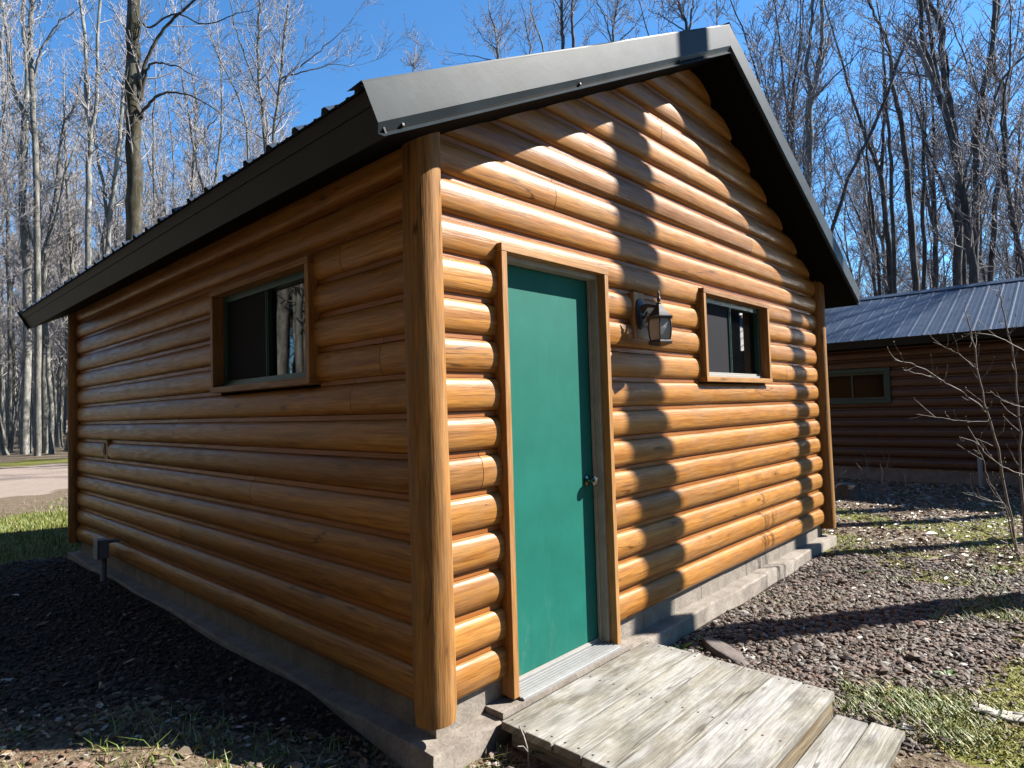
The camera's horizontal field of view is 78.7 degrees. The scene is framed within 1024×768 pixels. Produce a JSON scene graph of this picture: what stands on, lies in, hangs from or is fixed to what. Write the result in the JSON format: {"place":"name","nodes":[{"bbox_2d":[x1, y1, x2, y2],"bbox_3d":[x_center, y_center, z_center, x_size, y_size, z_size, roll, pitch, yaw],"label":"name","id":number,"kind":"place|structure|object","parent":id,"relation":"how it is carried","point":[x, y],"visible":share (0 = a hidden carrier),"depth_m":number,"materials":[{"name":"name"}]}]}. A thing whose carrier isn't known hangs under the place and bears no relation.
{"place":"outdoors","nodes":[
{"label":"outdoors","id":0,"kind":"place"},
{"bbox_2d":[0,494,80,564],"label":"grass","id":1,"kind":"structure","parent":0,"point":[44,524],"depth_m":8.46,"materials":[{"name":"green plant"}]},
{"bbox_2d":[0,427,1023,767],"bbox_3d":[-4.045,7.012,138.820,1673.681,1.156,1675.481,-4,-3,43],"label":"ground","id":2,"kind":"structure","parent":0,"point":[32,481],"depth_m":3.75,"materials":[{"name":"gravel"}]},
{"bbox_2d":[0,228,19,444],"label":"bare tree","id":3,"kind":"object","parent":2,"relation":"on","point":[2,409],"visible":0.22,"depth_m":52.91,"materials":[{"name":"grey plant"}]},
{"bbox_2d":[0,229,31,442],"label":"bare tree","id":4,"kind":"object","parent":2,"relation":"on","point":[17,404],"visible":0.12,"depth_m":55.76,"materials":[{"name":"grey plant"}]},
{"bbox_2d":[0,0,33,221],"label":"bare tree","id":5,"kind":"object","parent":2,"relation":"on","point":[8,74],"visible":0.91,"depth_m":27.14,"materials":[{"name":"grey plant"}]},
{"bbox_2d":[0,0,34,452],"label":"bare tree","id":6,"kind":"object","parent":2,"relation":"on","point":[9,404],"visible":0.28,"depth_m":37.92,"materials":[{"name":"grey plant"}]},
{"bbox_2d":[0,15,45,324],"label":"bare tree","id":7,"kind":"object","parent":2,"relation":"on","point":[2,173],"visible":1,"depth_m":27.58,"materials":[{"name":"grey plant"}]},
{"bbox_2d":[0,82,45,454],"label":"bare tree","id":8,"kind":"object","parent":2,"relation":"on","point":[4,450],"visible":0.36,"depth_m":34.33,"materials":[{"name":"grey plant"}]},
{"bbox_2d":[0,126,51,447],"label":"bare tree","id":9,"kind":"object","parent":2,"relation":"on","point":[13,367],"visible":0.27,"depth_m":47.92,"materials":[{"name":"grey plant"}]},
{"bbox_2d":[0,0,62,454],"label":"bare tree","id":10,"kind":"object","parent":2,"relation":"on","point":[25,380],"visible":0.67,"depth_m":32.88,"materials":[{"name":"grey plant"}]},
{"bbox_2d":[0,70,62,453],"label":"bare tree","id":11,"kind":"object","parent":2,"relation":"on","point":[14,240],"visible":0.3,"depth_m":34.93,"materials":[{"name":"grey plant"}]},
{"bbox_2d":[0,0,85,455],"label":"bare tree","id":12,"kind":"object","parent":2,"relation":"on","point":[32,73],"visible":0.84,"depth_m":29.91,"materials":[{"name":"grey plant"}]},
{"bbox_2d":[1,165,107,366],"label":"bare tree","id":13,"kind":"object","parent":2,"relation":"on","point":[53,283],"visible":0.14,"depth_m":42.14,"materials":[{"name":"grey plant"}]},
{"bbox_2d":[0,76,109,355],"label":"bare tree","id":14,"kind":"object","parent":2,"relation":"on","point":[61,265],"visible":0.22,"depth_m":37.47,"materials":[{"name":"grey plant"}]},
{"bbox_2d":[12,79,101,447],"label":"bare tree","id":15,"kind":"object","parent":2,"relation":"on","point":[59,410],"visible":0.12,"depth_m":45.20,"materials":[{"name":"grey plant"}]},
{"bbox_2d":[0,4,121,453],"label":"bare tree","id":16,"kind":"object","parent":2,"relation":"on","point":[51,449],"visible":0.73,"depth_m":32.73,"materials":[{"name":"grey plant"}]},
{"bbox_2d":[19,71,103,328],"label":"bare tree","id":17,"kind":"object","parent":2,"relation":"on","point":[72,175],"visible":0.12,"depth_m":43.85,"materials":[{"name":"grey plant"}]},
{"bbox_2d":[41,161,84,421],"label":"bare tree","id":18,"kind":"object","parent":2,"relation":"on","point":[54,344],"visible":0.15,"depth_m":40.83,"materials":[{"name":"grey plant"}]},
{"bbox_2d":[39,39,94,275],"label":"bare tree","id":19,"kind":"object","parent":2,"relation":"on","point":[67,188],"visible":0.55,"depth_m":35.94,"materials":[{"name":"grey plant"}]},
{"bbox_2d":[38,37,103,453],"bbox_3d":[-23.852,-7.316,33.786,3.147,22.117,3.282,-1,-2,-24],"label":"bare tree","id":20,"kind":"object","parent":2,"relation":"on","point":[44,421],"visible":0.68,"depth_m":33.82,"materials":[{"name":"grey plant"}]},
{"bbox_2d":[31,121,113,451],"bbox_3d":[-25.283,-5.444,35.480,3.777,18.690,3.830,-1,-2,-6],"label":"bare tree","id":21,"kind":"object","parent":2,"relation":"on","point":[67,274],"visible":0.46,"depth_m":35.31,"materials":[{"name":"grey plant"}]},
{"bbox_2d":[51,0,126,269],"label":"bare tree","id":22,"kind":"object","parent":2,"relation":"on","point":[89,150],"visible":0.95,"depth_m":30.92,"materials":[{"name":"grey plant"}]},
{"bbox_2d":[53,0,157,287],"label":"bare tree","id":23,"kind":"object","parent":2,"relation":"on","point":[102,238],"visible":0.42,"depth_m":33.27,"materials":[{"name":"grey plant"}]},
{"bbox_2d":[83,116,141,252],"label":"bare tree","id":24,"kind":"object","parent":2,"relation":"on","point":[116,200],"visible":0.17,"depth_m":43.29,"materials":[{"name":"grey plant"}]},
{"bbox_2d":[80,0,155,254],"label":"bare tree","id":25,"kind":"object","parent":2,"relation":"on","point":[113,195],"visible":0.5,"depth_m":31.92,"materials":[{"name":"grey plant"}]},
{"bbox_2d":[79,107,167,261],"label":"bare tree","id":26,"kind":"object","parent":2,"relation":"on","point":[120,234],"visible":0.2,"depth_m":38.50,"materials":[{"name":"grey plant"}]},
{"bbox_2d":[99,93,186,252],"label":"bare tree","id":27,"kind":"object","parent":2,"relation":"on","point":[149,199],"visible":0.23,"depth_m":35.06,"materials":[{"name":"grey plant"}]},
{"bbox_2d":[104,10,201,224],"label":"bare tree","id":28,"kind":"object","parent":2,"relation":"on","point":[173,158],"visible":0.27,"depth_m":40.59,"materials":[{"name":"grey plant"}]},
{"bbox_2d":[140,28,178,231],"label":"bare tree","id":29,"kind":"object","parent":2,"relation":"on","point":[153,163],"visible":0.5,"depth_m":35.96,"materials":[{"name":"grey plant"}]},
{"bbox_2d":[64,0,284,240],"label":"bare tree","id":30,"kind":"object","parent":2,"relation":"on","point":[135,80],"visible":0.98,"depth_m":21.85,"materials":[{"name":"brown plant"}]},
{"bbox_2d":[140,94,212,215],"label":"bare tree","id":31,"kind":"object","parent":2,"relation":"on","point":[159,185],"visible":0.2,"depth_m":38.25,"materials":[{"name":"grey plant"}]},
{"bbox_2d":[0,556,377,759],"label":"gravel","id":32,"kind":"structure","parent":2,"relation":"on","point":[85,688],"depth_m":3.68,"materials":[{"name":"grey gravel"}]},
{"bbox_2d":[159,0,251,196],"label":"bare tree","id":33,"kind":"object","parent":2,"relation":"on","point":[205,158],"visible":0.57,"depth_m":33.48,"materials":[{"name":"grey plant"}]},
{"bbox_2d":[162,7,260,207],"bbox_3d":[-16.653,-8.511,34.327,5.659,24.026,4.461,-4,-3,43],"label":"bare tree","id":34,"kind":"object","parent":2,"relation":"on","point":[212,123],"visible":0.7,"depth_m":33.85,"materials":[{"name":"grey plant"}]},
{"bbox_2d":[168,87,263,204],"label":"bare tree","id":35,"kind":"object","parent":2,"relation":"on","point":[224,146],"visible":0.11,"depth_m":35.11,"materials":[{"name":"grey plant"}]},
{"bbox_2d":[196,0,270,159],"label":"bare tree","id":36,"kind":"object","parent":2,"relation":"on","point":[237,95],"visible":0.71,"depth_m":32.96,"materials":[{"name":"grey plant"}]},
{"bbox_2d":[208,0,296,152],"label":"bare tree","id":37,"kind":"object","parent":2,"relation":"on","point":[262,99],"visible":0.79,"depth_m":29.93,"materials":[{"name":"grey plant"}]},
{"bbox_2d":[0,693,522,767],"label":"grass","id":38,"kind":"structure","parent":2,"relation":"on","point":[183,735],"depth_m":2.56,"materials":[{"name":"green plant"}]},
{"bbox_2d":[0,692,529,767],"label":"leaf litter","id":39,"kind":"object","parent":2,"relation":"on","point":[183,749],"visible":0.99,"depth_m":2.59,"materials":[{"name":"brown plant"}]},
{"bbox_2d":[231,0,417,143],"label":"bare tree","id":40,"kind":"object","parent":2,"relation":"on","point":[279,91],"visible":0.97,"depth_m":29.39,"materials":[{"name":"grey plant"}]},
{"bbox_2d":[242,747,515,767],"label":"gravel","id":41,"kind":"structure","parent":2,"relation":"on","point":[378,758],"depth_m":2.69,"materials":[{"name":"grey gravel"}]},
{"bbox_2d":[17,22,859,767],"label":"log cabin","id":42,"kind":"object","parent":2,"relation":"on","point":[401,434],"visible":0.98,"depth_m":3.65,"materials":[{"name":"brown wood"}]},
{"bbox_2d":[93,538,119,581],"bbox_3d":[-3.688,1.666,5.686,0.132,0.526,0.188,-4,-3,43],"label":"utility box","id":43,"kind":"object","parent":42,"relation":"attached to","point":[101,549],"visible":0.95,"depth_m":5.64,"materials":[{"name":"grey metal"}]},
{"bbox_2d":[209,255,322,392],"bbox_3d":[-1.524,-0.313,3.834,1.323,0.692,0.139,-4,-3,43],"label":"window","id":44,"kind":"structure","parent":42,"relation":"in","point":[262,324],"depth_m":3.85,"materials":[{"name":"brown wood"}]},
{"bbox_2d":[507,265,598,678],"bbox_3d":[0.226,0.439,3.406,0.110,2.118,0.781,-4,-3,43],"label":"door","id":45,"kind":"structure","parent":42,"relation":"in","point":[554,480],"depth_m":3.42,"materials":[{"name":"green paint"}]},
{"bbox_2d":[628,290,672,345],"bbox_3d":[0.886,-0.413,3.933,0.282,0.357,0.159,-4,-3,43],"label":"wall lantern","id":46,"kind":"object","parent":42,"relation":"attached to","point":[659,318],"depth_m":3.87,"materials":[{"name":"metal"}]},
{"bbox_2d":[695,287,772,383],"bbox_3d":[1.810,-0.359,5.109,0.139,0.698,1.268,-4,-3,43],"label":"window","id":47,"kind":"structure","parent":42,"relation":"in","point":[734,331],"depth_m":5.13,"materials":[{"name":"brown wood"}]},
{"bbox_2d":[404,0,518,64],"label":"bare tree","id":48,"kind":"object","parent":2,"relation":"on","point":[494,26],"visible":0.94,"depth_m":29.95,"materials":[{"name":"grey plant"}]},
{"bbox_2d":[0,241,1013,433],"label":"distant wood","id":49,"kind":"object","parent":2,"relation":"on","point":[65,426],"visible":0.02,"depth_m":73.38,"materials":[{"name":"grey plant"}]},
{"bbox_2d":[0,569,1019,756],"bbox_3d":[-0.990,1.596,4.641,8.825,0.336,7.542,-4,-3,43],"label":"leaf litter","id":50,"kind":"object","parent":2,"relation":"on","point":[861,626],"visible":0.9,"depth_m":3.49,"materials":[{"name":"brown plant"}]},
{"bbox_2d":[507,0,559,54],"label":"bare tree","id":51,"kind":"object","parent":2,"relation":"on","point":[531,15],"visible":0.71,"depth_m":32.95,"materials":[{"name":"grey plant"}]},
{"bbox_2d":[547,0,600,48],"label":"bare tree","id":52,"kind":"object","parent":2,"relation":"on","point":[560,21],"visible":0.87,"depth_m":28.93,"materials":[{"name":"grey plant"}]},
{"bbox_2d":[584,0,649,41],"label":"bare tree","id":53,"kind":"object","parent":2,"relation":"on","point":[613,15],"visible":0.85,"depth_m":30.96,"materials":[{"name":"grey plant"}]},
{"bbox_2d":[501,641,834,767],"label":"wooden deck","id":54,"kind":"structure","parent":2,"relation":"on","point":[646,704],"depth_m":2.83,"materials":[{"name":"grey wood"}]},
{"bbox_2d":[617,0,724,39],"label":"bare tree","id":55,"kind":"object","parent":2,"relation":"on","point":[673,10],"visible":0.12,"depth_m":25.80,"materials":[{"name":"grey plant"}]},
{"bbox_2d":[630,0,714,30],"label":"bare tree","id":56,"kind":"object","parent":2,"relation":"on","point":[680,8],"visible":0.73,"depth_m":27.98,"materials":[{"name":"brown plant"}]},
{"bbox_2d":[710,0,807,112],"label":"bare tree","id":57,"kind":"object","parent":2,"relation":"on","point":[761,61],"visible":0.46,"depth_m":29.98,"materials":[{"name":"brown plant"}]},
{"bbox_2d":[715,0,850,161],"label":"bare tree","id":58,"kind":"object","parent":2,"relation":"on","point":[792,114],"visible":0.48,"depth_m":27.12,"materials":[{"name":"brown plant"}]},
{"bbox_2d":[748,0,839,182],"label":"bare tree","id":59,"kind":"object","parent":2,"relation":"on","point":[779,44],"visible":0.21,"depth_m":28.40,"materials":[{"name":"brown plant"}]},
{"bbox_2d":[742,4,858,207],"bbox_3d":[10.858,-6.229,23.388,3.449,16.723,3.608,-1,-2,-7],"label":"bare tree","id":60,"kind":"object","parent":2,"relation":"on","point":[800,161],"visible":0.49,"depth_m":23.46,"materials":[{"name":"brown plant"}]},
{"bbox_2d":[798,98,846,237],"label":"bare tree","id":61,"kind":"object","parent":2,"relation":"on","point":[823,209],"visible":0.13,"depth_m":40.16,"materials":[{"name":"grey plant"}]},
{"bbox_2d":[802,103,881,287],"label":"bare tree","id":62,"kind":"object","parent":2,"relation":"on","point":[840,240],"visible":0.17,"depth_m":43.02,"materials":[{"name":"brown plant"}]},
{"bbox_2d":[790,0,895,191],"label":"bare tree","id":63,"kind":"object","parent":2,"relation":"on","point":[822,54],"visible":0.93,"depth_m":24.91,"materials":[{"name":"grey plant"}]},
{"bbox_2d":[794,715,904,767],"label":"wooden step","id":64,"kind":"object","parent":2,"relation":"on","point":[842,742],"visible":0.81,"depth_m":2.72,"materials":[{"name":"grey wood"}]},
{"bbox_2d":[818,189,881,297],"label":"bare tree","id":65,"kind":"object","parent":2,"relation":"on","point":[858,278],"visible":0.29,"depth_m":39.63,"materials":[{"name":"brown plant"}]},
{"bbox_2d":[799,1,902,297],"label":"bare tree","id":66,"kind":"object","parent":2,"relation":"on","point":[866,216],"visible":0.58,"depth_m":37.70,"materials":[{"name":"grey plant"}]},
{"bbox_2d":[834,482,867,500],"bbox_3d":[5.122,1.679,9.572,0.686,0.305,0.707,-1,-2,-11],"label":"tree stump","id":67,"kind":"object","parent":2,"relation":"on","point":[846,491],"visible":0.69,"depth_m":9.43,"materials":[{"name":"brown wood"}]},
{"bbox_2d":[813,115,904,296],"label":"bare tree","id":68,"kind":"object","parent":2,"relation":"on","point":[859,184],"visible":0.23,"depth_m":41.71,"materials":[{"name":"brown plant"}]},
{"bbox_2d":[797,0,926,293],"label":"bare tree","id":69,"kind":"object","parent":2,"relation":"on","point":[886,228],"visible":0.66,"depth_m":30.73,"materials":[{"name":"brown plant"}]},
{"bbox_2d":[837,47,895,295],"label":"bare tree","id":70,"kind":"object","parent":2,"relation":"on","point":[873,220],"visible":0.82,"depth_m":29.95,"materials":[{"name":"brown plant"}]},
{"bbox_2d":[826,65,914,294],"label":"bare tree","id":71,"kind":"object","parent":2,"relation":"on","point":[882,230],"visible":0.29,"depth_m":46.61,"materials":[{"name":"brown plant"}]},
{"bbox_2d":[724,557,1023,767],"bbox_3d":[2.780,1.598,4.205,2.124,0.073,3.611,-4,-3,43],"label":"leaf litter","id":72,"kind":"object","parent":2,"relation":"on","point":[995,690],"visible":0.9,"depth_m":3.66,"materials":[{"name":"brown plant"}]},
{"bbox_2d":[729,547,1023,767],"bbox_3d":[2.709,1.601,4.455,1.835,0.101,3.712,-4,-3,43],"label":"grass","id":73,"kind":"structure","parent":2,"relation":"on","point":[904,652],"depth_m":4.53,"materials":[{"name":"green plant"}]},
{"bbox_2d":[848,0,919,290],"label":"bare tree","id":74,"kind":"object","parent":2,"relation":"on","point":[912,234],"visible":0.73,"depth_m":25.93,"materials":[{"name":"brown plant"}]},
{"bbox_2d":[830,0,951,233],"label":"bare tree","id":75,"kind":"object","parent":2,"relation":"on","point":[840,204],"visible":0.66,"depth_m":23.94,"materials":[{"name":"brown plant"}]},
{"bbox_2d":[859,0,923,293],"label":"bare tree","id":76,"kind":"object","parent":2,"relation":"on","point":[893,239],"visible":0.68,"depth_m":26.94,"materials":[{"name":"brown plant"}]},
{"bbox_2d":[838,0,971,289],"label":"bare tree","id":77,"kind":"object","parent":2,"relation":"on","point":[933,210],"visible":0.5,"depth_m":28.25,"materials":[{"name":"brown plant"}]},
{"bbox_2d":[876,8,952,291],"bbox_3d":[22.322,-9.012,34.648,3.511,22.569,4.015,-2,-2,16],"label":"bare tree","id":78,"kind":"object","parent":2,"relation":"on","point":[912,186],"visible":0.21,"depth_m":34.77,"materials":[{"name":"brown plant"}]},
{"bbox_2d":[883,57,959,289],"bbox_3d":[17.753,-6.401,26.720,3.125,16.849,2.091,-2,-2,13],"label":"bare tree","id":79,"kind":"object","parent":2,"relation":"on","point":[924,238],"visible":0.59,"depth_m":26.94,"materials":[{"name":"brown plant"}]},
{"bbox_2d":[820,478,1023,577],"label":"leaf litter","id":80,"kind":"object","parent":2,"relation":"on","point":[953,507],"visible":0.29,"depth_m":7.95,"materials":[{"name":"brown plant"}]},
{"bbox_2d":[822,528,1023,767],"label":"moss","id":81,"kind":"object","parent":2,"relation":"on","point":[968,716],"visible":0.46,"depth_m":3.02,"materials":[{"name":"green plant"}]},
{"bbox_2d":[822,492,1023,571],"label":"grass","id":82,"kind":"structure","parent":2,"relation":"on","point":[993,518],"depth_m":7.13,"materials":[{"name":"green plant"}]},
{"bbox_2d":[825,277,1023,485],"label":"log cabin","id":83,"kind":"object","parent":2,"relation":"on","point":[877,393],"visible":0.38,"depth_m":11.27,"materials":[{"name":"brown wood"}]},
{"bbox_2d":[828,367,891,403],"bbox_3d":[6.528,0.051,11.977,1.308,0.660,0.139,-4,-3,43],"label":"window","id":84,"kind":"structure","parent":83,"relation":"in","point":[868,385],"depth_m":11.90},
{"bbox_2d":[890,97,960,289],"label":"bare tree","id":85,"kind":"object","parent":2,"relation":"on","point":[929,230],"visible":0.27,"depth_m":31.37,"materials":[{"name":"brown plant"}]},
{"bbox_2d":[833,537,1023,761],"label":"grass","id":86,"kind":"structure","parent":2,"relation":"on","point":[913,703],"depth_m":3.07,"materials":[{"name":"green plant"}]},
{"bbox_2d":[890,0,979,285],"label":"bare tree","id":87,"kind":"object","parent":2,"relation":"on","point":[956,217],"visible":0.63,"depth_m":23.93,"materials":[{"name":"brown plant"}]},
{"bbox_2d":[867,0,1008,283],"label":"bare tree","id":88,"kind":"object","parent":2,"relation":"on","point":[929,62],"visible":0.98,"depth_m":22.46,"materials":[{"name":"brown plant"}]},
{"bbox_2d":[858,550,1023,767],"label":"moss","id":89,"kind":"object","parent":2,"relation":"on","point":[1010,728],"visible":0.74,"depth_m":3.16,"materials":[{"name":"green plant"}]},
{"bbox_2d":[887,284,1023,559],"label":"bare shrub","id":90,"kind":"object","parent":2,"relation":"on","point":[1012,532],"visible":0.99,"depth_m":5.74,"materials":[{"name":"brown plant"}]},
{"bbox_2d":[908,76,1021,283],"bbox_3d":[25.697,-7.680,35.008,4.705,19.844,3.881,-6,-4,36],"label":"bare tree","id":91,"kind":"object","parent":2,"relation":"on","point":[983,278],"visible":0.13,"depth_m":34.20,"materials":[{"name":"brown plant"}]},
{"bbox_2d":[925,74,1008,285],"bbox_3d":[28.364,-8.104,37.781,4.440,20.755,4.599,-1,-2,-5],"label":"bare tree","id":92,"kind":"object","parent":2,"relation":"on","point":[945,249],"visible":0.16,"depth_m":38.35,"materials":[{"name":"brown plant"}]},
{"bbox_2d":[925,0,1023,284],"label":"bare tree","id":93,"kind":"object","parent":2,"relation":"on","point":[964,273],"visible":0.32,"depth_m":29.59,"materials":[{"name":"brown plant"}]},
{"bbox_2d":[931,0,1023,278],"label":"bare tree","id":94,"kind":"object","parent":2,"relation":"on","point":[1013,213],"visible":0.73,"depth_m":23.70,"materials":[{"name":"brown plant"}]},
{"bbox_2d":[931,0,1023,283],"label":"bare tree","id":95,"kind":"object","parent":2,"relation":"on","point":[984,81],"visible":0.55,"depth_m":24.94,"materials":[{"name":"brown plant"}]},
{"bbox_2d":[933,0,1023,279],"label":"bare tree","id":96,"kind":"object","parent":2,"relation":"on","point":[1011,193],"visible":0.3,"depth_m":28.45,"materials":[{"name":"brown plant"}]},
{"bbox_2d":[956,0,1023,281],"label":"bare tree","id":97,"kind":"object","parent":2,"relation":"on","point":[990,276],"visible":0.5,"depth_m":25.94,"materials":[{"name":"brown plant"}]},
{"bbox_2d":[973,27,1023,267],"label":"bare tree","id":98,"kind":"object","parent":2,"relation":"on","point":[997,162],"visible":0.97,"depth_m":21.45,"materials":[{"name":"brown plant"}]},
{"bbox_2d":[979,139,1023,277],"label":"bare tree","id":99,"kind":"object","parent":2,"relation":"on","point":[1005,269],"visible":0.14,"depth_m":44.71,"materials":[{"name":"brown plant"}]},
{"bbox_2d":[0,0,1023,329],"label":"sky","id":100,"kind":"structure","parent":0,"point":[443,21],"materials":[{"name":"blue"}]},
{"bbox_2d":[667,501,1023,767],"bbox_3d":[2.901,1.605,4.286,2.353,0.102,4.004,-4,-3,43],"label":"gravel","id":101,"kind":"structure","parent":0,"point":[887,671],"depth_m":4.07,"materials":[{"name":"grey gravel"}]},
{"bbox_2d":[702,636,748,664],"bbox_3d":[1.312,1.653,3.825,0.170,0.060,0.389,7,1,-21],"label":"flat rock","id":102,"kind":"object","parent":101,"relation":"on","point":[718,648],"visible":0.88,"depth_m":3.81,"materials":[{"name":"grey stone"}]},
{"bbox_2d":[967,702,1023,723],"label":"bark strip","id":103,"kind":"object","parent":101,"relation":"on","point":[1019,719],"visible":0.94,"depth_m":2.95,"materials":[{"name":"white plant"}]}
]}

